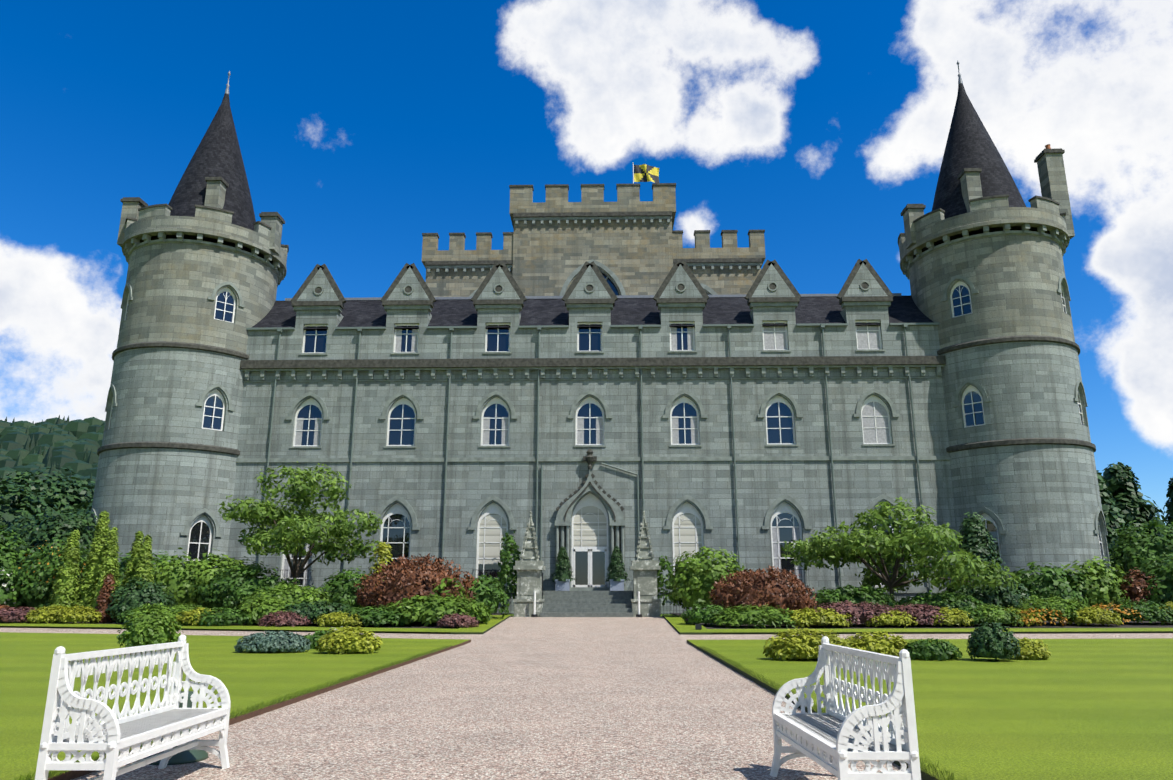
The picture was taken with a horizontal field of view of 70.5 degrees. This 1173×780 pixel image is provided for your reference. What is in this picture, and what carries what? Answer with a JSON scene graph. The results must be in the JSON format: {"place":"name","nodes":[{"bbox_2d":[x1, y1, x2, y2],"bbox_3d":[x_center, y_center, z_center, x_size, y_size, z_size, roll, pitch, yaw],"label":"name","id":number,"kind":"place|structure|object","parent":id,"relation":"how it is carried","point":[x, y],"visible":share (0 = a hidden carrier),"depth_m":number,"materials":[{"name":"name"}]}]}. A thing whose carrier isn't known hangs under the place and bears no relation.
{"place":"outdoors","nodes":[
{"label":"outdoors","id":0,"kind":"place"},
{"bbox_2d":[88,177,288,567],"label":"tower","id":1,"kind":"structure","parent":0,"point":[169,484],"depth_m":45.89,"materials":[{"name":"grey stone"}]},
{"bbox_2d":[91,287,235,560],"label":"tower windows","id":2,"kind":"structure","parent":1,"relation":"attached to","point":[203,518],"depth_m":46.06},
{"bbox_2d":[168,71,255,230],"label":"conical roof","id":3,"kind":"structure","parent":1,"relation":"on","point":[217,153],"depth_m":51.10,"materials":[{"name":"grey tile"}]},
{"bbox_2d":[316,626,382,653],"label":"bush","id":4,"kind":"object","parent":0,"point":[346,639],"depth_m":19.74,"materials":[{"name":"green plant"}]},
{"bbox_2d":[30,607,674,616],"bbox_3d":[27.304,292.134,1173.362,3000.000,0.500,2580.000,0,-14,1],"label":"terrain ground","id":5,"kind":"structure","parent":0,"point":[502,614],"depth_m":43.03,"materials":[{"name":"green plant"}]},
{"bbox_2d":[0,480,69,549],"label":"tree","id":6,"kind":"object","parent":5,"relation":"on","point":[13,510],"visible":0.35,"depth_m":78.37,"materials":[{"name":"green plant"}]},
{"bbox_2d":[0,468,94,533],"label":"tree","id":7,"kind":"object","parent":5,"relation":"on","point":[72,494],"visible":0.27,"depth_m":93.14,"materials":[{"name":"green plant"}]},
{"bbox_2d":[64,496,92,532],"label":"tree","id":8,"kind":"object","parent":5,"relation":"on","point":[83,505],"visible":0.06,"depth_m":83.37,"materials":[{"name":"green plant"}]},
{"bbox_2d":[540,591,632,616],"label":"entrance steps","id":9,"kind":"structure","parent":5,"relation":"on","point":[587,604],"depth_m":37.30,"materials":[{"name":"stone"}]},
{"bbox_2d":[531,579,641,616],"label":"planters and bollards","id":10,"kind":"object","parent":9,"relation":"on","point":[565,585],"visible":0.96,"depth_m":43.13,"materials":[{"name":"white paint"}]},
{"bbox_2d":[551,546,574,581],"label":"potted topiary","id":11,"kind":"object","parent":10,"relation":"in","point":[563,572],"depth_m":43.50,"materials":[{"name":"green plant"}]},
{"bbox_2d":[605,546,629,581],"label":"potted topiary","id":12,"kind":"object","parent":10,"relation":"in","point":[617,569],"depth_m":43.49,"materials":[{"name":"green plant"}]},
{"bbox_2d":[1096,470,1131,564],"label":"yew tree","id":13,"kind":"object","parent":5,"relation":"on","point":[1113,516],"visible":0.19,"depth_m":66.45,"materials":[{"name":"green plant"}]},
{"bbox_2d":[1102,462,1158,603],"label":"yew tree","id":14,"kind":"object","parent":5,"relation":"on","point":[1126,495],"visible":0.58,"depth_m":69.27,"materials":[{"name":"green plant"}]},
{"bbox_2d":[1142,495,1169,536],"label":"tree","id":15,"kind":"object","parent":5,"relation":"on","point":[1154,509],"visible":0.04,"depth_m":88.33,"materials":[{"name":"green plant"}]},
{"bbox_2d":[1164,478,1172,539],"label":"yew tree","id":16,"kind":"object","parent":5,"relation":"on","point":[1168,504],"visible":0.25,"depth_m":67.61,"materials":[{"name":"green plant"}]},
{"bbox_2d":[0,617,1172,779],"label":"gravel path","id":17,"kind":"structure","parent":0,"point":[585,698],"depth_m":9.89,"materials":[{"name":"beige gravel"}]},
{"bbox_2d":[35,635,230,779],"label":"bench","id":18,"kind":"object","parent":17,"relation":"on","point":[111,735],"visible":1,"depth_m":6.06,"materials":[{"name":"white paint"}]},
{"bbox_2d":[143,691,208,764],"bbox_3d":[-3.638,2.999,7.423,0.540,0.560,0.540,0,-14,1],"label":"shrub","id":19,"kind":"object","parent":17,"relation":"on","point":[187,756],"visible":0.31,"depth_m":7.24,"materials":[{"name":"green plant"}]},
{"bbox_2d":[14,645,966,779],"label":"lawn edge grass","id":20,"kind":"structure","parent":17,"relation":"on","point":[259,705],"depth_m":11.21,"materials":[{"name":"green plant"}]},
{"bbox_2d":[0,615,1172,779],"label":"lawn grass","id":21,"kind":"structure","parent":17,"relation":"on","point":[1085,709],"depth_m":12.61,"materials":[{"name":"green plant"}]},
{"bbox_2d":[116,603,182,649],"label":"island bush","id":22,"kind":"object","parent":21,"relation":"on","point":[143,626],"visible":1,"depth_m":19.61,"materials":[{"name":"green plant"}]},
{"bbox_2d":[234,630,310,652],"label":"bush","id":23,"kind":"object","parent":21,"relation":"on","point":[273,641],"visible":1,"depth_m":20.00,"materials":[{"name":"blue plant"}]},
{"bbox_2d":[461,573,509,616],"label":"green shrub","id":24,"kind":"object","parent":21,"relation":"on","point":[492,596],"visible":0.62,"depth_m":34.43,"materials":[{"name":"green plant"}]},
{"bbox_2d":[762,626,849,660],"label":"shrub","id":25,"kind":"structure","parent":21,"relation":"on","point":[801,644],"depth_m":17.68,"materials":[{"name":"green plant"}]},
{"bbox_2d":[902,638,962,660],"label":"low shrub","id":26,"kind":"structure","parent":21,"relation":"on","point":[935,649],"depth_m":17.75,"materials":[{"name":"green plant"}]},
{"bbox_2d":[966,622,1020,659],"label":"round shrub","id":27,"kind":"object","parent":21,"relation":"on","point":[987,640],"visible":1,"depth_m":17.45,"materials":[{"name":"green plant"}]},
{"bbox_2d":[1011,637,1050,659],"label":"shrub","id":28,"kind":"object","parent":21,"relation":"on","point":[1033,651],"depth_m":17.82,"materials":[{"name":"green plant"}]},
{"bbox_2d":[513,511,660,616],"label":"stone gate pillars","id":29,"kind":"structure","parent":17,"relation":"on","point":[529,566],"depth_m":37.23,"materials":[{"name":"stone"}]},
{"bbox_2d":[497,528,520,598],"bbox_3d":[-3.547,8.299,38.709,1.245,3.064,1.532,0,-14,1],"label":"climbing plant","id":30,"kind":"object","parent":29,"relation":"attached to","point":[504,573],"visible":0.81,"depth_m":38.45,"materials":[{"name":"green plant"}]},
{"bbox_2d":[657,556,673,605],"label":"climbing plant","id":31,"kind":"object","parent":29,"relation":"attached to","point":[663,563],"visible":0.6,"depth_m":38.20,"materials":[{"name":"green plant"}]},
{"bbox_2d":[770,636,920,779],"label":"bench","id":32,"kind":"object","parent":17,"relation":"on","point":[835,739],"visible":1,"depth_m":5.60,"materials":[{"name":"white paint"}]},
{"bbox_2d":[0,613,1172,628],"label":"bed soil","id":33,"kind":"structure","parent":0,"point":[1129,624],"depth_m":31.28,"materials":[{"name":"brown soil"}]},
{"bbox_2d":[0,565,32,608],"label":"hydrangea shrub","id":34,"kind":"object","parent":33,"relation":"on","point":[10,594],"visible":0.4,"depth_m":35.13,"materials":[{"name":"green plant"}]},
{"bbox_2d":[0,523,45,579],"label":"shrub","id":35,"kind":"object","parent":33,"relation":"on","point":[7,555],"visible":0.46,"depth_m":38.72,"materials":[{"name":"green plant"}]},
{"bbox_2d":[0,606,45,622],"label":"shrub","id":36,"kind":"object","parent":33,"relation":"on","point":[18,614],"visible":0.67,"depth_m":32.47,"materials":[{"name":"purple plant"}]},
{"bbox_2d":[23,604,74,623],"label":"yellow shrub","id":37,"kind":"object","parent":33,"relation":"on","point":[44,615],"visible":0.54,"depth_m":32.38,"materials":[{"name":"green plant"}]},
{"bbox_2d":[7,537,92,608],"bbox_3d":[-23.169,8.085,36.287,3.592,3.252,3.206,0,-14,1],"label":"shrub","id":38,"kind":"object","parent":33,"relation":"on","point":[34,591],"visible":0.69,"depth_m":35.29,"materials":[{"name":"green plant"}]},
{"bbox_2d":[4,507,114,569],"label":"shrub","id":39,"kind":"object","parent":33,"relation":"on","point":[63,530],"visible":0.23,"depth_m":41.44,"materials":[{"name":"green plant"}]},
{"bbox_2d":[45,530,81,610],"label":"conifer column","id":40,"kind":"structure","parent":33,"relation":"on","point":[67,581],"depth_m":34.34,"materials":[{"name":"green plant"}]},
{"bbox_2d":[52,605,101,623],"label":"yellow shrub","id":41,"kind":"object","parent":33,"relation":"on","point":[82,614],"visible":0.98,"depth_m":32.26,"materials":[{"name":"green plant"}]},
{"bbox_2d":[73,510,110,607],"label":"conifer column","id":42,"kind":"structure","parent":33,"relation":"on","point":[101,532],"depth_m":34.83,"materials":[{"name":"green plant"}]},
{"bbox_2d":[88,573,116,622],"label":"red shrub","id":43,"kind":"object","parent":33,"relation":"on","point":[103,600],"visible":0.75,"depth_m":33.41,"materials":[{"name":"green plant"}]},
{"bbox_2d":[86,527,120,620],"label":"conifer column","id":44,"kind":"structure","parent":33,"relation":"on","point":[108,565],"depth_m":34.35,"materials":[{"name":"green plant"}]},
{"bbox_2d":[115,531,143,619],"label":"conifer column","id":45,"kind":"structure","parent":33,"relation":"on","point":[134,553],"depth_m":34.98,"materials":[{"name":"green plant"}]},
{"bbox_2d":[102,578,178,621],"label":"dark round shrub","id":46,"kind":"object","parent":33,"relation":"on","point":[152,593],"visible":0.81,"depth_m":32.96,"materials":[{"name":"green plant"}]},
{"bbox_2d":[133,534,153,589],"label":"conifer column","id":47,"kind":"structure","parent":33,"relation":"on","point":[143,568],"depth_m":34.37,"materials":[{"name":"green plant"}]},
{"bbox_2d":[114,550,194,590],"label":"shrub","id":48,"kind":"object","parent":33,"relation":"on","point":[122,564],"visible":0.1,"depth_m":38.65,"materials":[{"name":"green plant"}]},
{"bbox_2d":[149,547,209,606],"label":"light shrub","id":49,"kind":"object","parent":33,"relation":"on","point":[169,576],"visible":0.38,"depth_m":36.44,"materials":[{"name":"green plant"}]},
{"bbox_2d":[153,603,209,624],"bbox_3d":[-15.601,8.652,32.042,2.732,0.866,1.796,0,-14,1],"label":"border","id":50,"kind":"object","parent":33,"relation":"on","point":[177,609],"visible":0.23,"depth_m":31.61,"materials":[{"name":"green plant"}]},
{"bbox_2d":[173,607,217,625],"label":"shrub","id":51,"kind":"object","parent":33,"relation":"on","point":[184,619],"visible":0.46,"depth_m":31.17,"materials":[{"name":"yellow plant"}]},
{"bbox_2d":[177,550,246,608],"bbox_3d":[-16.695,8.652,37.492,4.158,2.902,3.299,0,-14,1],"label":"shrub","id":52,"kind":"object","parent":33,"relation":"on","point":[205,577],"visible":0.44,"depth_m":36.70,"materials":[{"name":"green plant"}]},
{"bbox_2d":[185,607,255,625],"bbox_3d":[-13.898,8.651,31.681,2.642,0.718,1.819,0,-14,1],"label":"border","id":53,"kind":"object","parent":33,"relation":"on","point":[227,616],"visible":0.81,"depth_m":31.13,"materials":[{"name":"green plant"}]},
{"bbox_2d":[188,563,303,610],"bbox_3d":[-14.771,8.787,36.370,5.017,2.396,3.571,0,-14,1],"label":"shrub","id":54,"kind":"object","parent":33,"relation":"on","point":[233,590],"visible":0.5,"depth_m":35.47,"materials":[{"name":"green plant"}]},
{"bbox_2d":[234,595,301,623],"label":"shrub","id":55,"kind":"object","parent":33,"relation":"on","point":[258,609],"visible":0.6,"depth_m":31.77,"materials":[{"name":"green plant"}]},
{"bbox_2d":[257,611,310,626],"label":"shrub","id":56,"kind":"object","parent":33,"relation":"on","point":[281,619],"visible":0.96,"depth_m":30.84,"materials":[{"name":"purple plant"}]},
{"bbox_2d":[239,582,332,608],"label":"shrub","id":57,"kind":"object","parent":33,"relation":"on","point":[298,594],"visible":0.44,"depth_m":34.15,"materials":[{"name":"green plant"}]},
{"bbox_2d":[215,461,387,583],"bbox_3d":[-13.281,7.031,39.498,7.984,7.393,7.694,-10,-17,34],"label":"cherry tree","id":58,"kind":"object","parent":33,"relation":"on","point":[285,538],"visible":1,"depth_m":38.93,"materials":[{"name":"green plant"}]},
{"bbox_2d":[282,600,351,622],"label":"shrub","id":59,"kind":"object","parent":33,"relation":"on","point":[311,611],"visible":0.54,"depth_m":31.57,"materials":[{"name":"green plant"}]},
{"bbox_2d":[314,611,367,626],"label":"shrub","id":60,"kind":"object","parent":33,"relation":"on","point":[337,619],"visible":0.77,"depth_m":30.57,"materials":[{"name":"yellow plant"}]},
{"bbox_2d":[319,566,369,608],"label":"rose shrub","id":61,"kind":"object","parent":33,"relation":"on","point":[341,588],"visible":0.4,"depth_m":36.38,"materials":[{"name":"green plant"}]},
{"bbox_2d":[334,605,415,627],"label":"shrub","id":62,"kind":"object","parent":33,"relation":"on","point":[371,615],"visible":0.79,"depth_m":30.95,"materials":[{"name":"green plant"}]},
{"bbox_2d":[359,542,392,609],"bbox_3d":[-8.852,8.328,36.221,2.016,3.364,1.918,0,-14,1],"label":"gold conifer","id":63,"kind":"object","parent":33,"relation":"on","point":[383,551],"visible":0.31,"depth_m":36.12,"materials":[{"name":"yellow plant"}]},
{"bbox_2d":[354,553,479,610],"bbox_3d":[-6.980,8.043,34.348,5.128,2.599,4.290,0,-14,1],"label":"maple shrub","id":64,"kind":"object","parent":33,"relation":"on","point":[409,582],"visible":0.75,"depth_m":33.30,"materials":[{"name":"red plant"}]},
{"bbox_2d":[381,593,491,625],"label":"juniper shrub","id":65,"kind":"object","parent":33,"relation":"on","point":[436,608],"visible":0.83,"depth_m":31.35,"materials":[{"name":"green plant"}]},
{"bbox_2d":[430,577,468,602],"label":"fern shrub","id":66,"kind":"object","parent":33,"relation":"on","point":[443,584],"visible":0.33,"depth_m":32.75,"materials":[{"name":"green plant"}]},
{"bbox_2d":[436,613,479,627],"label":"shrub","id":67,"kind":"object","parent":33,"relation":"on","point":[456,620],"visible":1,"depth_m":30.22,"materials":[{"name":"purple plant"}]},
{"bbox_2d":[223,259,960,613],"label":"stone facade","id":68,"kind":"object","parent":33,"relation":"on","point":[797,477],"visible":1,"depth_m":46.44,"materials":[{"name":"grey stone"}]},
{"bbox_2d":[251,293,934,328],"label":"roof","id":69,"kind":"structure","parent":68,"relation":"on","point":[626,310],"depth_m":49.44,"materials":[{"name":"stone"}]},
{"bbox_2d":[246,323,939,596],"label":"drainpipes","id":70,"kind":"object","parent":68,"relation":"attached to","point":[539,327],"visible":0.73,"depth_m":46.37,"materials":[{"name":"grey metal"}]},
{"bbox_2d":[281,320,905,586],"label":"window frames","id":71,"kind":"structure","parent":68,"relation":"attached to","point":[589,499],"depth_m":46.13,"materials":[{"name":"white wood"}]},
{"bbox_2d":[283,322,901,584],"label":"window glass","id":72,"kind":"object","parent":71,"relation":"in","point":[589,539],"visible":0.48,"depth_m":46.38,"materials":[{"name":"glass"}]},
{"bbox_2d":[666,546,744,610],"bbox_3d":[5.379,8.252,36.272,3.814,2.852,3.434,0,-14,1],"label":"rhododendron shrub","id":73,"kind":"object","parent":33,"relation":"on","point":[692,584],"visible":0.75,"depth_m":35.53,"materials":[{"name":"green plant"}]},
{"bbox_2d":[680,604,731,624],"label":"shrub","id":74,"kind":"object","parent":33,"relation":"on","point":[699,614],"visible":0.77,"depth_m":31.18,"materials":[{"name":"green plant"}]},
{"bbox_2d":[710,604,799,627],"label":"shrub","id":75,"kind":"object","parent":33,"relation":"on","point":[763,616],"visible":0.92,"depth_m":30.45,"materials":[{"name":"green plant"}]},
{"bbox_2d":[709,565,817,613],"bbox_3d":[7.059,8.125,33.422,4.400,2.099,3.646,0,-14,1],"label":"maple shrub","id":76,"kind":"object","parent":33,"relation":"on","point":[756,587],"visible":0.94,"depth_m":32.45,"materials":[{"name":"red plant"}]},
{"bbox_2d":[782,607,856,627],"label":"yellow shrub","id":77,"kind":"object","parent":33,"relation":"on","point":[810,616],"visible":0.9,"depth_m":30.44,"materials":[{"name":"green plant"}]},
{"bbox_2d":[807,600,898,625],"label":"heather shrub","id":78,"kind":"object","parent":33,"relation":"on","point":[862,612],"visible":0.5,"depth_m":30.81,"materials":[{"name":"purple plant"}]},
{"bbox_2d":[809,583,899,608],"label":"shrub","id":79,"kind":"object","parent":33,"relation":"on","point":[857,595],"visible":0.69,"depth_m":34.46,"materials":[{"name":"green plant"}]},
{"bbox_2d":[862,609,917,627],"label":"shrub","id":80,"kind":"object","parent":33,"relation":"on","point":[894,619],"visible":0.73,"depth_m":30.49,"materials":[{"name":"yellow plant"}]},
{"bbox_2d":[781,497,1021,598],"bbox_3d":[13.796,7.495,37.304,7.385,5.416,9.778,6,-15,-24],"label":"cherry tree","id":81,"kind":"object","parent":33,"relation":"on","point":[911,538],"visible":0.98,"depth_m":36.55,"materials":[{"name":"green plant"}]},
{"bbox_2d":[889,603,952,626],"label":"heather shrub","id":82,"kind":"object","parent":33,"relation":"on","point":[921,613],"visible":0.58,"depth_m":30.77,"materials":[{"name":"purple plant"}]},
{"bbox_2d":[895,590,985,610],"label":"shrub","id":83,"kind":"object","parent":33,"relation":"on","point":[950,600],"visible":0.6,"depth_m":33.67,"materials":[{"name":"green plant"}]},
{"bbox_2d":[920,607,973,626],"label":"shrub","id":84,"kind":"object","parent":33,"relation":"on","point":[954,616],"visible":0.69,"depth_m":30.61,"materials":[{"name":"yellow plant"}]},
{"bbox_2d":[940,606,989,625],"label":"shrub","id":85,"kind":"object","parent":33,"relation":"on","point":[975,620],"visible":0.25,"depth_m":30.88,"materials":[{"name":"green plant"}]},
{"bbox_2d":[949,512,1008,586],"bbox_3d":[18.342,8.165,38.662,3.154,4.948,3.016,-8,-16,28],"label":"fir shrub","id":86,"kind":"object","parent":33,"relation":"on","point":[976,537],"visible":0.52,"depth_m":38.54,"materials":[{"name":"green plant"}]},
{"bbox_2d":[942,574,1042,609],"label":"fir shrub","id":87,"kind":"object","parent":33,"relation":"on","point":[1005,597],"visible":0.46,"depth_m":36.52,"materials":[{"name":"green plant"}]},
{"bbox_2d":[970,604,1024,626],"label":"shrub","id":88,"kind":"object","parent":33,"relation":"on","point":[998,615],"visible":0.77,"depth_m":30.74,"materials":[{"name":"green plant"}]},
{"bbox_2d":[978,607,1045,626],"bbox_3d":[16.075,8.593,31.478,2.479,0.718,1.708,0,-14,1],"label":"border","id":89,"kind":"object","parent":33,"relation":"on","point":[1031,616],"visible":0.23,"depth_m":31.02,"materials":[{"name":"yellow plant"}]},
{"bbox_2d":[1006,561,1090,608],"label":"vine shrub","id":90,"kind":"object","parent":33,"relation":"on","point":[1047,582],"visible":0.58,"depth_m":37.30,"materials":[{"name":"green plant"}]},
{"bbox_2d":[1014,594,1090,622],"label":"shrub grasses","id":91,"kind":"object","parent":33,"relation":"on","point":[1065,609],"visible":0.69,"depth_m":31.48,"materials":[{"name":"green plant"}]},
{"bbox_2d":[1066,606,1122,625],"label":"shrub","id":92,"kind":"object","parent":33,"relation":"on","point":[1086,615],"visible":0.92,"depth_m":30.95,"materials":[{"name":"yellow plant"}]},
{"bbox_2d":[1058,556,1132,608],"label":"vine shrub","id":93,"kind":"object","parent":33,"relation":"on","point":[1103,588],"visible":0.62,"depth_m":37.57,"materials":[{"name":"green plant"}]},
{"bbox_2d":[1116,567,1163,605],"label":"red shrub","id":94,"kind":"object","parent":33,"relation":"on","point":[1135,592],"visible":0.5,"depth_m":37.53,"materials":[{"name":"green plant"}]},
{"bbox_2d":[1109,517,1172,587],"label":"shrub","id":95,"kind":"object","parent":33,"relation":"on","point":[1143,552],"visible":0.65,"depth_m":43.35,"materials":[{"name":"green plant"}]},
{"bbox_2d":[1111,599,1172,624],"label":"border","id":96,"kind":"object","parent":33,"relation":"on","point":[1151,612],"visible":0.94,"depth_m":31.60,"materials":[{"name":"green plant"}]},
{"bbox_2d":[1133,552,1172,605],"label":"shrub","id":97,"kind":"object","parent":33,"relation":"on","point":[1166,592],"visible":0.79,"depth_m":37.00,"materials":[{"name":"green plant"}]},
{"bbox_2d":[0,0,1172,524],"label":"sky","id":98,"kind":"structure","parent":0,"point":[371,127],"materials":[{"name":"blue"}]},
{"bbox_2d":[422,183,765,296],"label":"central tower","id":99,"kind":"structure","parent":0,"point":[628,242],"depth_m":61.51,"materials":[{"name":"grey stone"}]},
{"bbox_2d":[632,163,659,183],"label":"flag","id":100,"kind":"object","parent":99,"relation":"on","point":[644,173],"visible":0.96,"depth_m":64.88,"materials":[{"name":"yellow fabric"}]},
{"bbox_2d":[844,631,906,656],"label":"shrub","id":101,"kind":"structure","parent":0,"point":[875,642],"depth_m":18.34,"materials":[{"name":"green plant"}]},
{"bbox_2d":[898,144,1110,609],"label":"tower","id":102,"kind":"structure","parent":0,"point":[1024,472],"depth_m":44.80,"materials":[{"name":"grey stone"}]},
{"bbox_2d":[932,60,1025,218],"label":"conical roof","id":103,"kind":"structure","parent":102,"relation":"on","point":[970,144],"depth_m":50.05,"materials":[{"name":"grey tile"}]},
{"bbox_2d":[950,281,1104,580],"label":"tower windows","id":104,"kind":"structure","parent":102,"relation":"attached to","point":[970,388],"depth_m":45.20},
{"bbox_3d":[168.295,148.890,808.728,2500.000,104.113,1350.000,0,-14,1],"label":"hill terrain","id":105,"kind":"structure","parent":0,"visible":0},
{"bbox_2d":[0,415,104,502],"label":"hill forest trees","id":106,"kind":"object","parent":105,"relation":"on","point":[54,444],"visible":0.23,"depth_m":362.70,"materials":[{"name":"green plant"}]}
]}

